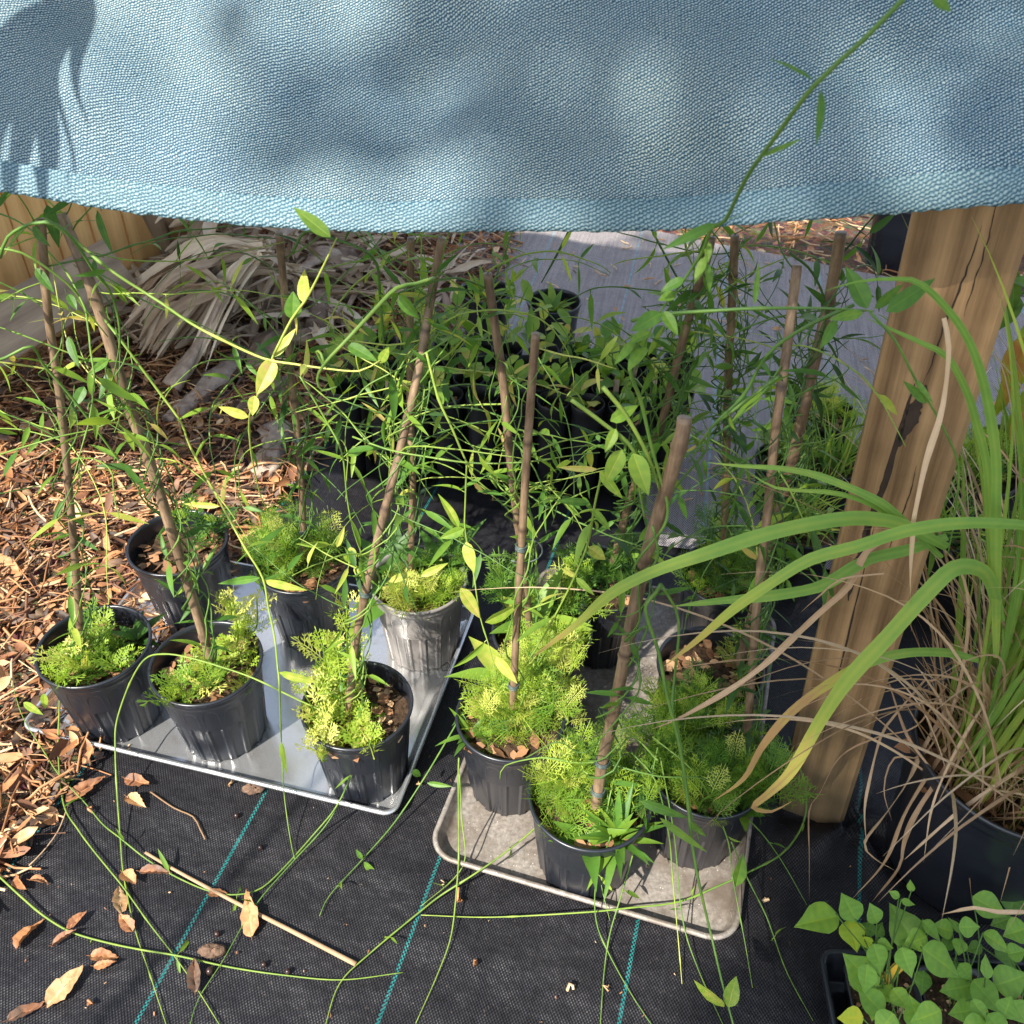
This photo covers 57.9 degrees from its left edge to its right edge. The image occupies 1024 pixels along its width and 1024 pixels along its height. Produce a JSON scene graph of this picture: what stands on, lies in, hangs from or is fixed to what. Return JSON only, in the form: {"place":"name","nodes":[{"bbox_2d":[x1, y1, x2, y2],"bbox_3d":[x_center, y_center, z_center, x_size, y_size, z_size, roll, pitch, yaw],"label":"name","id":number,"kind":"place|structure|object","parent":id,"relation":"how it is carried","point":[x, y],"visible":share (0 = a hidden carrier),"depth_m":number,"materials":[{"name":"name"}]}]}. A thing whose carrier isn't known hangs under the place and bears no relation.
{"place":"outdoors","nodes":[
{"label":"outdoors","id":0,"kind":"place"},
{"bbox_2d":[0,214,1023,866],"bbox_3d":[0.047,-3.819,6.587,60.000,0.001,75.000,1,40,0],"label":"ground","id":1,"kind":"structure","parent":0,"point":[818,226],"depth_m":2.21,"materials":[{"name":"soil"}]},
{"bbox_2d":[0,192,189,381],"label":"wooden fence","id":2,"kind":"object","parent":1,"relation":"on","point":[123,229],"visible":0.02,"depth_m":2.47,"materials":[{"name":"wood"}]},
{"bbox_2d":[0,228,524,891],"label":"leaf litter","id":3,"kind":"object","parent":1,"relation":"on","point":[18,832],"visible":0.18,"depth_m":2.02,"materials":[{"name":"plant"}]},
{"bbox_2d":[0,239,136,367],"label":"leaning board","id":4,"kind":"object","parent":3,"relation":"on","point":[27,313],"visible":0.7,"depth_m":2.20,"materials":[{"name":"grey wood"}]},
{"bbox_2d":[141,215,174,253],"bbox_3d":[-1.080,-0.821,2.787,0.100,0.262,0.035,-6,56,-9],"label":"wooden stake","id":5,"kind":"object","parent":3,"relation":"on","point":[159,228],"visible":0.05,"depth_m":2.74,"materials":[{"name":"brown wood"}]},
{"bbox_2d":[131,266,237,391],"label":"dead palm frond","id":6,"kind":"object","parent":3,"relation":"on","point":[183,365],"visible":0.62,"depth_m":2.33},
{"bbox_2d":[119,228,297,378],"bbox_3d":[-0.795,-0.673,2.538,0.628,0.300,0.702,1,40,0],"label":"dead palm frond","id":7,"kind":"object","parent":6,"relation":"on","point":[151,276],"visible":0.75,"depth_m":2.35,"materials":[{"name":"plant"}]},
{"bbox_2d":[161,345,248,424],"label":"branch","id":8,"kind":"object","parent":3,"relation":"on","point":[227,368],"visible":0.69,"depth_m":2.33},
{"bbox_2d":[236,375,296,419],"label":"branch","id":9,"kind":"object","parent":3,"relation":"on","point":[262,397],"visible":0.37,"depth_m":2.30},
{"bbox_2d":[247,419,293,478],"bbox_3d":[-0.557,-0.151,2.152,0.096,0.038,0.208,1,40,0],"label":"palm boot","id":10,"kind":"object","parent":3,"relation":"on","point":[272,434],"visible":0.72,"depth_m":2.13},
{"bbox_2d":[247,328,316,369],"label":"branch","id":11,"kind":"object","parent":3,"relation":"on","point":[262,337],"visible":0.37,"depth_m":2.45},
{"bbox_2d":[227,246,341,337],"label":"dead palm frond","id":12,"kind":"object","parent":3,"relation":"on","point":[293,270],"visible":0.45,"depth_m":2.54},
{"bbox_2d":[65,226,527,360],"bbox_3d":[-0.644,-0.804,2.793,1.394,0.227,1.088,1,40,0],"label":"palm debris","id":13,"kind":"object","parent":3,"relation":"on","point":[337,292],"visible":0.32,"depth_m":2.68,"materials":[{"name":"plant"}]},
{"bbox_2d":[155,217,234,238],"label":"dead palm frond","id":14,"kind":"object","parent":13,"relation":"on","point":[172,224],"visible":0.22,"depth_m":2.66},
{"bbox_2d":[300,247,359,342],"bbox_3d":[-0.533,-0.659,2.731,0.120,0.099,0.529,1,40,0],"label":"root chunk","id":15,"kind":"object","parent":3,"relation":"on","point":[316,308],"visible":0.38,"depth_m":2.58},
{"bbox_2d":[0,434,1023,1023],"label":"weed mat","id":16,"kind":"object","parent":1,"relation":"on","point":[524,970],"visible":0.28,"depth_m":1.34,"materials":[{"name":"fabric"}]},
{"bbox_2d":[2,1001,44,1021],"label":"fallen leaf","id":17,"kind":"object","parent":16,"relation":"on","point":[17,1012],"visible":1,"depth_m":1.22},
{"bbox_2d":[12,919,43,950],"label":"fallen leaf","id":18,"kind":"object","parent":16,"relation":"on","point":[18,937],"visible":1,"depth_m":1.29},
{"bbox_2d":[41,965,83,1008],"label":"fallen leaf","id":19,"kind":"object","parent":16,"relation":"on","point":[58,990],"visible":1,"depth_m":1.24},
{"bbox_2d":[61,775,105,802],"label":"fallen leaf","id":20,"kind":"object","parent":16,"relation":"on","point":[82,788],"visible":1,"depth_m":1.47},
{"bbox_2d":[86,947,117,960],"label":"fallen leaf","id":21,"kind":"object","parent":16,"relation":"on","point":[99,954],"visible":1,"depth_m":1.27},
{"bbox_2d":[112,886,127,912],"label":"fallen leaf","id":22,"kind":"object","parent":16,"relation":"on","point":[119,900],"visible":1,"depth_m":1.33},
{"bbox_2d":[118,913,134,931],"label":"fallen leaf","id":23,"kind":"object","parent":16,"relation":"on","point":[126,922],"visible":1,"depth_m":1.30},
{"bbox_2d":[124,792,145,807],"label":"fallen leaf","id":24,"kind":"object","parent":16,"relation":"on","point":[134,798],"visible":1,"depth_m":1.46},
{"bbox_2d":[123,773,148,786],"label":"fallen leaf","id":25,"kind":"object","parent":16,"relation":"on","point":[133,779],"visible":1,"depth_m":1.48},
{"bbox_2d":[136,864,170,873],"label":"fallen leaf","id":26,"kind":"object","parent":16,"relation":"on","point":[151,869],"visible":1,"depth_m":1.37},
{"bbox_2d":[186,958,200,994],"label":"fallen leaf","id":27,"kind":"object","parent":16,"relation":"on","point":[193,977],"visible":1,"depth_m":1.25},
{"bbox_2d":[0,192,402,1023],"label":"potted vine","id":28,"kind":"object","parent":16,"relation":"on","point":[86,662],"visible":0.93,"depth_m":1.40,"materials":[{"name":"green plant"}]},
{"bbox_2d":[197,943,226,958],"bbox_3d":[-0.415,0.607,1.280,0.040,0.019,0.020,1,40,0],"label":"clod","id":29,"kind":"object","parent":16,"relation":"on","point":[211,950],"visible":1,"depth_m":1.27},
{"bbox_2d":[24,560,473,814],"bbox_3d":[-0.445,0.280,1.658,0.664,0.028,0.461,10,41,11],"label":"baking sheet","id":30,"kind":"object","parent":16,"relation":"on","point":[161,740],"visible":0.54,"depth_m":1.57,"materials":[{"name":"metal"}]},
{"bbox_2d":[24,492,237,714],"bbox_3d":[-0.643,0.171,1.621,0.180,0.234,0.448,12,41,13],"label":"potted vine","id":31,"kind":"object","parent":30,"relation":"on","point":[145,557],"visible":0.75,"depth_m":1.69,"materials":[{"name":"black plastic"}]},
{"bbox_2d":[0,193,379,858],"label":"potted vine","id":32,"kind":"object","parent":30,"relation":"on","point":[216,713],"visible":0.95,"depth_m":1.37,"materials":[{"name":"green plant"}]},
{"bbox_2d":[129,207,462,651],"bbox_3d":[-0.307,-0.068,1.308,0.452,1.008,0.688,1,40,0],"label":"potted vine","id":33,"kind":"object","parent":30,"relation":"on","point":[296,613],"visible":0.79,"depth_m":1.49,"materials":[{"name":"green plant"}]},
{"bbox_2d":[257,231,577,682],"bbox_3d":[-0.147,-0.069,1.347,0.483,0.962,0.595,1,40,0],"label":"potted vine","id":34,"kind":"object","parent":30,"relation":"on","point":[427,640],"visible":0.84,"depth_m":1.46,"materials":[{"name":"plant"}]},
{"bbox_2d":[240,889,258,940],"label":"fallen leaf","id":35,"kind":"object","parent":16,"relation":"on","point":[249,917],"visible":1,"depth_m":1.31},
{"bbox_2d":[144,851,356,965],"bbox_3d":[-0.383,0.566,1.328,0.375,0.004,0.008,18,43,19],"label":"dry stem","id":36,"kind":"object","parent":16,"relation":"on","point":[300,935],"visible":1,"depth_m":1.31,"materials":[{"name":"plant"}]},
{"bbox_2d":[10,232,607,1023],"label":"potted vine","id":37,"kind":"object","parent":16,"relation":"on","point":[354,712],"visible":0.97,"depth_m":1.33,"materials":[{"name":"plant"}]},
{"bbox_2d":[316,335,365,477],"bbox_3d":[-0.360,-0.219,2.005,0.076,0.338,0.101,-27,47,-29],"label":"tube pot","id":38,"kind":"object","parent":16,"relation":"on","point":[341,382],"visible":0.59,"depth_m":2.00,"materials":[{"name":"plastic"}]},
{"bbox_2d":[343,302,371,432],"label":"tube pot","id":39,"kind":"object","parent":16,"relation":"on","point":[350,366],"visible":0.16,"depth_m":2.04,"materials":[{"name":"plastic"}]},
{"bbox_2d":[341,325,384,459],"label":"plant","id":40,"kind":"object","parent":16,"relation":"on","point":[370,335],"visible":0.21,"depth_m":2.00,"materials":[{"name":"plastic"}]},
{"bbox_2d":[358,345,399,478],"bbox_3d":[-0.283,-0.213,2.007,0.091,0.328,0.072,-27,47,-29],"label":"tube pot","id":41,"kind":"object","parent":16,"relation":"on","point":[384,468],"visible":0.48,"depth_m":2.00,"materials":[{"name":"plastic"}]},
{"bbox_2d":[366,285,396,348],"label":"tube pot","id":42,"kind":"object","parent":16,"relation":"on","point":[393,340],"visible":0.18,"depth_m":2.07,"materials":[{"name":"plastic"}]},
{"bbox_2d":[375,301,403,366],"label":"tube pot","id":43,"kind":"object","parent":16,"relation":"on","point":[391,359],"visible":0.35,"depth_m":2.05,"materials":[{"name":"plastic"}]},
{"bbox_2d":[388,326,418,459],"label":"tube pot","id":44,"kind":"object","parent":16,"relation":"on","point":[396,356],"visible":0.09,"depth_m":2.03,"materials":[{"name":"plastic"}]},
{"bbox_2d":[400,351,435,481],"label":"tube pot","id":45,"kind":"object","parent":16,"relation":"on","point":[427,427],"visible":0.21,"depth_m":2.00,"materials":[{"name":"plastic"}]},
{"bbox_2d":[416,304,463,364],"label":"tube pot","id":46,"kind":"object","parent":16,"relation":"on","point":[447,326],"visible":0.16,"depth_m":2.07,"materials":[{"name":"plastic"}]},
{"bbox_2d":[24,717,861,1022],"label":"leaf bits","id":47,"kind":"object","parent":16,"relation":"on","point":[424,925],"visible":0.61,"depth_m":1.33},
{"bbox_2d":[426,369,463,484],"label":"tube pot","id":48,"kind":"object","parent":16,"relation":"on","point":[456,393],"visible":0.59,"depth_m":1.99,"materials":[{"name":"plastic"}]},
{"bbox_2d":[427,329,467,464],"bbox_3d":[-0.146,-0.244,2.049,0.108,0.325,0.080,1,40,0],"label":"tube pot","id":49,"kind":"object","parent":16,"relation":"on","point":[453,341],"visible":0.22,"depth_m":1.99,"materials":[{"name":"plastic"}]},
{"bbox_2d":[429,279,473,384],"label":"tube pot","id":50,"kind":"object","parent":16,"relation":"on","point":[458,297],"visible":0.3,"depth_m":2.01,"materials":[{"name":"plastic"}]},
{"bbox_2d":[446,335,485,469],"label":"tube pot","id":51,"kind":"object","parent":16,"relation":"on","point":[461,377],"visible":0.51,"depth_m":1.99,"materials":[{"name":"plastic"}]},
{"bbox_2d":[457,307,493,361],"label":"tube pot","id":52,"kind":"object","parent":16,"relation":"on","point":[468,326],"visible":0.19,"depth_m":2.06,"materials":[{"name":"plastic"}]},
{"bbox_2d":[465,352,498,487],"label":"tube pot","id":53,"kind":"object","parent":16,"relation":"on","point":[475,438],"visible":0.6,"depth_m":1.98,"materials":[{"name":"plastic"}]},
{"bbox_2d":[477,279,524,384],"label":"plant","id":54,"kind":"object","parent":16,"relation":"on","point":[490,364],"visible":0.24,"depth_m":2.01,"materials":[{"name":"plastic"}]},
{"bbox_2d":[489,299,523,358],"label":"tube pot","id":55,"kind":"object","parent":16,"relation":"on","point":[515,348],"visible":0.2,"depth_m":2.11,"materials":[{"name":"plastic"}]},
{"bbox_2d":[488,359,527,469],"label":"tube pot","id":56,"kind":"object","parent":16,"relation":"on","point":[519,363],"visible":0.2,"depth_m":2.01,"materials":[{"name":"plastic"}]},
{"bbox_2d":[503,355,527,489],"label":"tube pot","id":57,"kind":"object","parent":16,"relation":"on","point":[522,390],"visible":0.33,"depth_m":1.95,"materials":[{"name":"plastic"}]},
{"bbox_2d":[511,279,552,383],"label":"plant","id":58,"kind":"object","parent":16,"relation":"on","point":[525,284],"visible":0.08,"depth_m":1.96,"materials":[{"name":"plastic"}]},
{"bbox_2d":[522,352,560,472],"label":"tube pot","id":59,"kind":"object","parent":16,"relation":"on","point":[541,375],"visible":0.31,"depth_m":2.01,"materials":[{"name":"plastic"}]},
{"bbox_2d":[524,301,562,359],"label":"plant","id":60,"kind":"object","parent":16,"relation":"on","point":[549,339],"visible":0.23,"depth_m":2.06,"materials":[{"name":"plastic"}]},
{"bbox_2d":[536,363,570,492],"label":"tube pot","id":61,"kind":"object","parent":16,"relation":"on","point":[543,409],"visible":0.78,"depth_m":1.97,"materials":[{"name":"plastic"}]},
{"bbox_2d":[543,322,589,388],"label":"plant","id":62,"kind":"object","parent":16,"relation":"on","point":[560,360],"visible":0.3,"depth_m":2.02,"materials":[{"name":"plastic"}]},
{"bbox_2d":[557,308,591,376],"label":"plant","id":63,"kind":"object","parent":16,"relation":"on","point":[567,326],"visible":0.31,"depth_m":2.07,"materials":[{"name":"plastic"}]},
{"bbox_2d":[551,362,603,475],"bbox_3d":[0.131,-0.197,2.018,0.080,0.297,0.112,-14,42,-16],"label":"tube pot","id":64,"kind":"object","parent":16,"relation":"on","point":[583,385],"visible":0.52,"depth_m":1.95,"materials":[{"name":"plastic"}]},
{"bbox_2d":[565,379,611,495],"bbox_3d":[0.170,-0.156,1.999,0.106,0.260,0.072,-28,48,-30],"label":"tube pot","id":65,"kind":"object","parent":16,"relation":"on","point":[594,404],"visible":0.73,"depth_m":1.95,"materials":[{"name":"plastic"}]},
{"bbox_2d":[574,320,613,392],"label":"tube pot","id":66,"kind":"object","parent":16,"relation":"on","point":[601,342],"visible":0.21,"depth_m":2.01,"materials":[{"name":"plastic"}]},
{"bbox_2d":[433,566,775,939],"bbox_3d":[0.188,0.359,1.573,0.461,0.028,0.664,12,41,13],"label":"baking sheet","id":67,"kind":"object","parent":16,"relation":"on","point":[490,836],"visible":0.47,"depth_m":1.40,"materials":[{"name":"metal"}]},
{"bbox_2d":[319,331,617,1023],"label":"potted vine","id":68,"kind":"object","parent":67,"relation":"on","point":[500,721],"visible":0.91,"depth_m":1.36,"materials":[{"name":"green plant"}]},
{"bbox_2d":[337,231,698,711],"bbox_3d":[-0.004,0.027,1.303,0.473,0.875,0.434,-21,45,-24],"label":"potted vine","id":69,"kind":"object","parent":67,"relation":"on","point":[570,612],"visible":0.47,"depth_m":1.26,"materials":[{"name":"green plant"}]},
{"bbox_2d":[518,342,739,1023],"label":"potted vine","id":70,"kind":"object","parent":67,"relation":"on","point":[591,821],"visible":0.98,"depth_m":1.24,"materials":[{"name":"plant"}]},
{"bbox_2d":[421,222,959,1023],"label":"potted vine","id":71,"kind":"object","parent":67,"relation":"on","point":[717,752],"visible":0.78,"depth_m":1.25,"materials":[{"name":"plant"}]},
{"bbox_2d":[540,215,893,629],"bbox_3d":[0.301,-0.117,1.478,0.519,0.877,0.340,28,47,28],"label":"potted vine","id":72,"kind":"object","parent":67,"relation":"on","point":[715,575],"visible":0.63,"depth_m":1.43,"materials":[{"name":"green plant"}]},
{"bbox_2d":[511,0,950,668],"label":"potted vine","id":73,"kind":"object","parent":67,"relation":"on","point":[599,576],"visible":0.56,"depth_m":1.30,"materials":[{"name":"green plant"}]},
{"bbox_2d":[599,214,950,730],"bbox_3d":[0.353,0.031,1.247,0.474,0.948,0.304,1,40,0],"label":"potted vine","id":74,"kind":"object","parent":67,"relation":"on","point":[711,647],"visible":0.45,"depth_m":1.22,"materials":[{"name":"green plant"}]},
{"bbox_2d":[591,342,631,476],"bbox_3d":[0.210,-0.214,2.029,0.083,0.312,0.074,-10,41,-13],"label":"tube pot","id":75,"kind":"object","parent":16,"relation":"on","point":[619,381],"visible":0.45,"depth_m":1.97,"materials":[{"name":"plastic"}]},
{"bbox_2d":[604,381,650,496],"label":"tube pot","id":76,"kind":"object","parent":16,"relation":"on","point":[629,397],"visible":0.33,"depth_m":1.94,"materials":[{"name":"plastic"}]},
{"bbox_2d":[609,339,646,385],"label":"tube pot","id":77,"kind":"object","parent":16,"relation":"on","point":[637,373],"visible":0.13,"depth_m":2.03,"materials":[{"name":"plastic"}]},
{"bbox_2d":[458,216,1023,933],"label":"potted grass","id":78,"kind":"object","parent":16,"relation":"on","point":[954,836],"depth_m":1.09,"materials":[{"name":"plant"}]},
{"bbox_2d":[718,444,848,587],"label":"potted sedge","id":79,"kind":"object","parent":16,"relation":"on","point":[798,579],"visible":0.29,"depth_m":1.77,"materials":[{"name":"plant"}]},
{"bbox_2d":[820,948,1023,1023],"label":"seedling tray","id":80,"kind":"object","parent":16,"relation":"on","point":[832,962],"visible":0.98,"depth_m":1.24,"materials":[{"name":"black plastic"}]},
{"bbox_2d":[794,880,940,1023],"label":"potted plant","id":81,"kind":"object","parent":80,"relation":"in","point":[908,931],"visible":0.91,"depth_m":1.18,"materials":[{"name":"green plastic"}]},
{"bbox_2d":[837,983,942,1023],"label":"potted plant","id":82,"kind":"object","parent":80,"relation":"in","point":[873,1002],"visible":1,"depth_m":1.10,"materials":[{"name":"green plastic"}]},
{"bbox_2d":[918,890,1023,1023],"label":"potted plant","id":83,"kind":"object","parent":80,"relation":"in","point":[957,992],"visible":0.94,"depth_m":1.15,"materials":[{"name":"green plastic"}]},
{"bbox_2d":[963,995,1017,1023],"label":"potted plant","id":84,"kind":"object","parent":80,"relation":"in","point":[1006,1007],"visible":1,"depth_m":1.09,"materials":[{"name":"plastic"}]},
{"bbox_2d":[967,900,1023,1023],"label":"potted plant","id":85,"kind":"object","parent":80,"relation":"in","point":[1015,931],"visible":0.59,"depth_m":1.18,"materials":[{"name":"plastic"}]},
{"bbox_2d":[917,452,1013,601],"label":"potted sedge","id":86,"kind":"object","parent":16,"relation":"on","point":[946,513],"visible":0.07,"depth_m":1.71,"materials":[{"name":"plant"}]},
{"bbox_2d":[932,495,1018,638],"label":"potted fern","id":87,"kind":"object","parent":16,"relation":"on","point":[947,604],"visible":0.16,"depth_m":1.71,"materials":[{"name":"green plant"}]},
{"bbox_2d":[417,230,1023,569],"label":"weed mat path","id":88,"kind":"structure","parent":1,"relation":"on","point":[627,301],"depth_m":2.73,"materials":[{"name":"fabric"}]},
{"bbox_2d":[461,266,509,342],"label":"plant pot","id":89,"kind":"object","parent":88,"relation":"on","point":[499,287],"visible":0.26,"depth_m":2.42,"materials":[{"name":"black plastic"}]},
{"bbox_2d":[527,281,581,355],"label":"plant pot","id":90,"kind":"object","parent":88,"relation":"on","point":[552,296],"visible":0.46,"depth_m":2.37,"materials":[{"name":"black plastic"}]},
{"bbox_2d":[630,357,675,480],"bbox_3d":[0.300,-0.196,2.023,0.108,0.293,0.090,12,41,14],"label":"tube pot","id":91,"kind":"object","parent":88,"relation":"on","point":[641,429],"visible":0.21,"depth_m":1.98,"materials":[{"name":"plastic"}]},
{"bbox_2d":[644,325,667,427],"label":"tube pot","id":92,"kind":"object","parent":88,"relation":"on","point":[656,331],"visible":0.08,"depth_m":2.02,"materials":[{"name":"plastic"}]},
{"bbox_2d":[659,333,696,382],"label":"tube pot","id":93,"kind":"object","parent":88,"relation":"on","point":[671,355],"visible":0.12,"depth_m":2.05,"materials":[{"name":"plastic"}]},
{"bbox_2d":[655,360,707,479],"bbox_3d":[0.358,-0.188,2.020,0.075,0.284,0.122,-29,49,-31],"label":"tube pot","id":94,"kind":"object","parent":88,"relation":"on","point":[661,454],"visible":0.2,"depth_m":1.97,"materials":[{"name":"plastic"}]},
{"bbox_2d":[485,238,1011,519],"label":"leaf bits","id":95,"kind":"object","parent":88,"relation":"on","point":[774,328],"visible":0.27,"depth_m":2.82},
{"bbox_2d":[751,420,823,505],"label":"potted fern","id":96,"kind":"object","parent":88,"relation":"on","point":[763,455],"visible":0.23,"depth_m":1.96,"materials":[{"name":"green plant"}]},
{"bbox_2d":[785,373,866,440],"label":"potted fern","id":97,"kind":"object","parent":88,"relation":"on","point":[840,404],"visible":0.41,"depth_m":2.04,"materials":[{"name":"green plant"}]},
{"bbox_2d":[792,386,865,511],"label":"potted sedge","id":98,"kind":"object","parent":88,"relation":"on","point":[848,459],"visible":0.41,"depth_m":1.93,"materials":[{"name":"plant"}]},
{"bbox_2d":[948,425,1018,516],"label":"potted fern","id":99,"kind":"object","parent":88,"relation":"on","point":[969,445],"visible":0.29,"depth_m":1.85,"materials":[{"name":"green plant"}]},
{"bbox_2d":[969,386,1018,518],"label":"potted sedge","id":100,"kind":"object","parent":88,"relation":"on","point":[1012,499],"visible":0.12,"depth_m":1.93,"materials":[{"name":"plant"}]},
{"bbox_2d":[994,271,1023,443],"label":"broad leafed shrub","id":101,"kind":"object","parent":88,"relation":"on","point":[1016,303],"visible":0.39,"depth_m":1.73,"materials":[{"name":"green plant"}]},
{"bbox_2d":[659,218,1023,294],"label":"leaf litter","id":102,"kind":"object","parent":1,"relation":"on","point":[792,238],"visible":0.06,"depth_m":3.10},
{"bbox_2d":[867,212,911,271],"bbox_3d":[1.226,-0.923,2.904,0.194,0.291,0.194,1,40,0],"label":"pot stack","id":103,"kind":"object","parent":1,"relation":"on","point":[888,239],"visible":0.27,"depth_m":2.89,"materials":[{"name":"black plastic"}]},
{"bbox_2d":[778,204,1023,822],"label":"wooden post","id":104,"kind":"object","parent":1,"relation":"on","point":[947,250],"visible":0.62,"depth_m":0.99,"materials":[{"name":"wood"}]},
{"bbox_2d":[0,0,1023,232],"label":"shade cloth","id":105,"kind":"object","parent":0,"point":[460,116],"visible":0.98,"depth_m":0.84,"materials":[{"name":"fabric"}]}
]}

